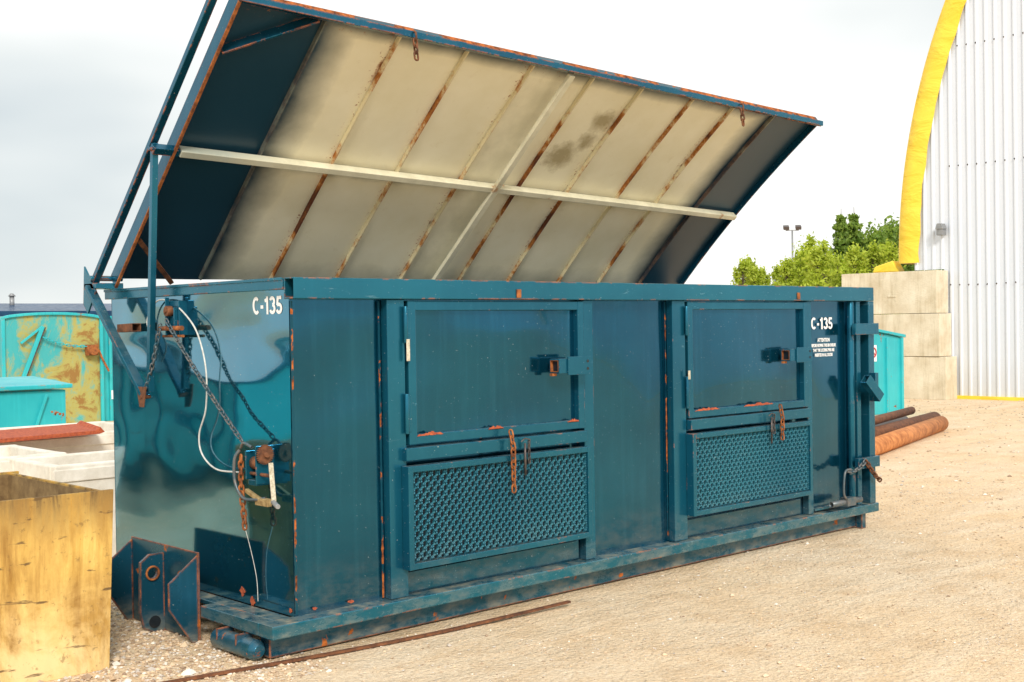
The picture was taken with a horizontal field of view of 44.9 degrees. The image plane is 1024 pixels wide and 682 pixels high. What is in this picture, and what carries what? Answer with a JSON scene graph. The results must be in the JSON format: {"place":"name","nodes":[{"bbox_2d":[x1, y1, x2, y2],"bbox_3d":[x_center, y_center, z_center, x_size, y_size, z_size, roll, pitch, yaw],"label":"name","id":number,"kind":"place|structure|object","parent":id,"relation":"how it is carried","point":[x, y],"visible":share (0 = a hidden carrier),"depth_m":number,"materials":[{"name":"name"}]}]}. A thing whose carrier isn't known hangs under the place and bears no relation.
{"place":"outdoors","nodes":[
{"label":"outdoors","id":0,"kind":"place"},
{"bbox_2d":[0,293,111,315],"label":"warehouse","id":1,"kind":"structure","parent":0,"point":[11,307],"depth_m":83.89,"materials":[{"name":"blue metal"}]},
{"bbox_2d":[0,0,944,303],"label":"sky","id":2,"kind":"structure","parent":0,"point":[85,85],"materials":[{"name":"white"}]},
{"bbox_2d":[38,399,1023,681],"bbox_3d":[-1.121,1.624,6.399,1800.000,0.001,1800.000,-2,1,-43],"label":"ground","id":3,"kind":"structure","parent":0,"point":[693,659],"depth_m":7.13,"materials":[{"name":"beige gravel"}]},
{"bbox_2d":[0,444,66,471],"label":"concrete trough","id":4,"kind":"object","parent":3,"relation":"on","point":[8,453],"visible":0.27,"depth_m":10.49,"materials":[{"name":"grey concrete"}]},
{"bbox_2d":[0,376,72,427],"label":"turquoise bin","id":5,"kind":"object","parent":3,"relation":"on","point":[29,400],"visible":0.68,"depth_m":14.59,"materials":[{"name":"metal"}]},
{"bbox_2d":[0,471,112,681],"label":"yellow bin","id":6,"kind":"object","parent":3,"relation":"on","point":[55,570],"visible":1,"depth_m":6.03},
{"bbox_2d":[0,312,113,422],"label":"turquoise container","id":7,"kind":"object","parent":3,"relation":"on","point":[75,349],"visible":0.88,"depth_m":22.71,"materials":[{"name":"metal"}]},
{"bbox_2d":[0,421,113,453],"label":"concrete trough","id":8,"kind":"object","parent":3,"relation":"on","point":[103,441],"visible":0.23,"depth_m":11.83,"materials":[{"name":"grey concrete"}]},
{"bbox_2d":[0,421,104,442],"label":"rusty sheet","id":9,"kind":"object","parent":8,"relation":"on","point":[80,428],"visible":1,"depth_m":11.50,"materials":[{"name":"red metal"}]},
{"bbox_2d":[9,450,115,556],"bbox_3d":[-3.040,1.247,9.627,1.410,0.730,0.865,-2,1,-43],"label":"concrete trough","id":10,"kind":"object","parent":3,"relation":"on","point":[94,469],"visible":0.17,"depth_m":9.12,"materials":[{"name":"grey concrete"}]},
{"bbox_2d":[162,600,570,681],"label":"steel bar","id":11,"kind":"object","parent":3,"relation":"on","point":[212,674],"visible":1,"depth_m":6.48,"materials":[{"name":"brown metal"}]},
{"bbox_2d":[83,0,883,659],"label":"roll off container","id":12,"kind":"object","parent":3,"relation":"on","point":[457,336],"visible":1,"depth_m":7.71,"materials":[{"name":"teal metal"}]},
{"bbox_2d":[403,301,590,444],"bbox_3d":[-0.050,0.163,7.266,1.434,0.797,0.160,-2,1,-43],"label":"door","id":13,"kind":"structure","parent":12,"relation":"in","point":[474,369],"depth_m":7.28,"materials":[{"name":"teal paint"}]},
{"bbox_2d":[684,301,811,418],"bbox_3d":[1.741,0.117,8.940,1.479,0.802,0.160,-2,1,-43],"label":"door","id":14,"kind":"structure","parent":12,"relation":"in","point":[741,357],"depth_m":8.96,"materials":[{"name":"teal paint"}]},
{"bbox_2d":[730,256,754,284],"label":"tree","id":15,"kind":"object","parent":3,"relation":"on","point":[743,270],"visible":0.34,"depth_m":61.24,"materials":[{"name":"green plant"}]},
{"bbox_2d":[736,254,757,284],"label":"tree","id":16,"kind":"object","parent":3,"relation":"on","point":[750,264],"visible":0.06,"depth_m":62.91,"materials":[{"name":"green plant"}]},
{"bbox_2d":[745,263,766,285],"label":"tree","id":17,"kind":"object","parent":3,"relation":"on","point":[754,275],"visible":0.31,"depth_m":60.65,"materials":[{"name":"green plant"}]},
{"bbox_2d":[758,265,770,285],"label":"tree","id":18,"kind":"object","parent":3,"relation":"on","point":[766,276],"visible":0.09,"depth_m":68.41,"materials":[{"name":"green plant"}]},
{"bbox_2d":[768,262,788,285],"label":"tree","id":19,"kind":"object","parent":3,"relation":"on","point":[776,270],"visible":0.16,"depth_m":63.64,"materials":[{"name":"green plant"}]},
{"bbox_2d":[772,255,799,285],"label":"tree","id":20,"kind":"object","parent":3,"relation":"on","point":[786,268],"visible":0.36,"depth_m":59.27,"materials":[{"name":"green plant"}]},
{"bbox_2d":[783,225,801,259],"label":"light pole","id":21,"kind":"object","parent":3,"relation":"on","point":[797,227],"visible":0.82,"depth_m":102.46,"materials":[{"name":"grey metal"}]},
{"bbox_2d":[789,231,816,285],"bbox_3d":[14.362,-2.309,60.459,3.532,6.134,3.877,-1,1,-30],"label":"tree","id":22,"kind":"object","parent":3,"relation":"on","point":[811,241],"visible":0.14,"depth_m":60.17,"materials":[{"name":"green plant"}]},
{"bbox_2d":[801,242,835,286],"bbox_3d":[12.783,-1.679,52.337,1.942,5.031,2.252,0,1,33],"label":"tree","id":23,"kind":"object","parent":3,"relation":"on","point":[814,258],"visible":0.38,"depth_m":52.16,"materials":[{"name":"green plant"}]},
{"bbox_2d":[799,239,838,286],"bbox_3d":[14.030,-1.976,56.196,3.211,5.576,3.525,-1,1,10],"label":"tree","id":24,"kind":"object","parent":3,"relation":"on","point":[825,246],"visible":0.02,"depth_m":56.01,"materials":[{"name":"green plant"}]},
{"bbox_2d":[829,214,847,256],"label":"tree","id":25,"kind":"object","parent":3,"relation":"on","point":[839,228],"visible":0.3,"depth_m":64.66,"materials":[{"name":"green plant"}]},
{"bbox_2d":[829,250,850,286],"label":"tree","id":26,"kind":"object","parent":3,"relation":"on","point":[841,266],"visible":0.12,"depth_m":53.41,"materials":[{"name":"green plant"}]},
{"bbox_2d":[836,241,870,286],"bbox_3d":[13.999,-1.636,51.071,1.907,4.939,2.212,0,1,42],"label":"tree","id":27,"kind":"object","parent":3,"relation":"on","point":[852,256],"visible":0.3,"depth_m":50.87,"materials":[{"name":"green plant"}]},
{"bbox_2d":[841,213,867,260],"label":"pine tree","id":28,"kind":"object","parent":3,"relation":"on","point":[854,228],"visible":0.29,"depth_m":61.07,"materials":[{"name":"green plant"}]},
{"bbox_2d":[839,247,871,286],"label":"tree","id":29,"kind":"object","parent":3,"relation":"on","point":[859,259],"visible":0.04,"depth_m":53.26,"materials":[{"name":"green plant"}]},
{"bbox_2d":[861,239,882,272],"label":"tree","id":30,"kind":"object","parent":3,"relation":"on","point":[874,256],"visible":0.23,"depth_m":51.46,"materials":[{"name":"green plant"}]},
{"bbox_2d":[860,218,906,265],"bbox_3d":[17.923,-2.480,61.437,4.963,7.194,4.685,-1,1,-23],"label":"tree","id":31,"kind":"object","parent":3,"relation":"on","point":[877,236],"visible":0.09,"depth_m":61.10,"materials":[{"name":"green plant"}]},
{"bbox_2d":[872,239,902,314],"bbox_3d":[15.537,-1.703,50.836,1.942,5.031,2.252,-1,1,-36],"label":"tree","id":32,"kind":"object","parent":3,"relation":"on","point":[889,253],"visible":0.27,"depth_m":50.81,"materials":[{"name":"green plant"}]},
{"bbox_2d":[874,329,905,414],"bbox_3d":[5.884,0.518,22.937,1.400,1.579,2.310,-2,1,-43],"label":"turquoise bin","id":33,"kind":"object","parent":3,"relation":"on","point":[889,357],"visible":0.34,"depth_m":22.28,"materials":[{"name":"metal"}]},
{"bbox_2d":[875,416,907,426],"bbox_3d":[4.686,1.309,17.168,0.180,0.180,5.360,0,1,33],"label":"steel pipe","id":34,"kind":"object","parent":3,"relation":"on","point":[898,419],"visible":0.07,"depth_m":18.70,"materials":[{"name":"metal"}]},
{"bbox_2d":[877,213,907,270],"bbox_3d":[19.110,-2.696,62.570,5.255,7.617,4.961,-1,1,-38],"label":"tree","id":35,"kind":"object","parent":3,"relation":"on","point":[892,226],"visible":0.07,"depth_m":62.24,"materials":[{"name":"green plant"}]},
{"bbox_2d":[875,412,940,436],"bbox_3d":[5.182,1.271,17.221,0.220,0.220,5.360,0,1,33],"label":"steel pipe","id":36,"kind":"object","parent":3,"relation":"on","point":[887,428],"visible":0.3,"depth_m":17.73,"materials":[{"name":"brown metal"}]},
{"bbox_2d":[875,407,915,424],"bbox_3d":[4.905,1.099,16.927,0.120,0.140,4.794,0,1,31],"label":"steel pipe","id":37,"kind":"object","parent":36,"relation":"on","point":[890,416],"visible":0.42,"depth_m":17.86,"materials":[{"name":"brown metal"}]},
{"bbox_2d":[875,416,948,454],"bbox_3d":[5.207,1.289,16.573,0.230,0.230,4.946,0,1,31],"label":"steel pipe","id":38,"kind":"object","parent":3,"relation":"on","point":[893,440],"visible":0.63,"depth_m":16.60,"materials":[{"name":"orange metal"}]},
{"bbox_2d":[887,223,943,270],"bbox_3d":[18.746,-2.573,58.074,4.869,7.476,5.157,-1,1,25],"label":"tree","id":39,"kind":"object","parent":3,"relation":"on","point":[909,267],"visible":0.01,"depth_m":58.16,"materials":[{"name":"green plant"}]},
{"bbox_2d":[904,356,956,399],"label":"concrete block","id":40,"kind":"structure","parent":3,"relation":"on","point":[931,377],"depth_m":25.99,"materials":[{"name":"beige concrete"}]},
{"bbox_2d":[874,313,951,355],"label":"concrete block","id":41,"kind":"structure","parent":40,"relation":"on","point":[928,334],"depth_m":26.07,"materials":[{"name":"beige concrete"}]},
{"bbox_2d":[842,270,947,313],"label":"concrete block","id":42,"kind":"structure","parent":41,"relation":"on","point":[910,292],"depth_m":26.32,"materials":[{"name":"beige concrete"}]},
{"bbox_2d":[873,0,1023,400],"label":"arched building","id":43,"kind":"structure","parent":3,"relation":"on","point":[961,222],"depth_m":25.75,"materials":[{"name":"off white corrugated metal sheet"},{"name":"yellow tarpaulin"}]}
]}

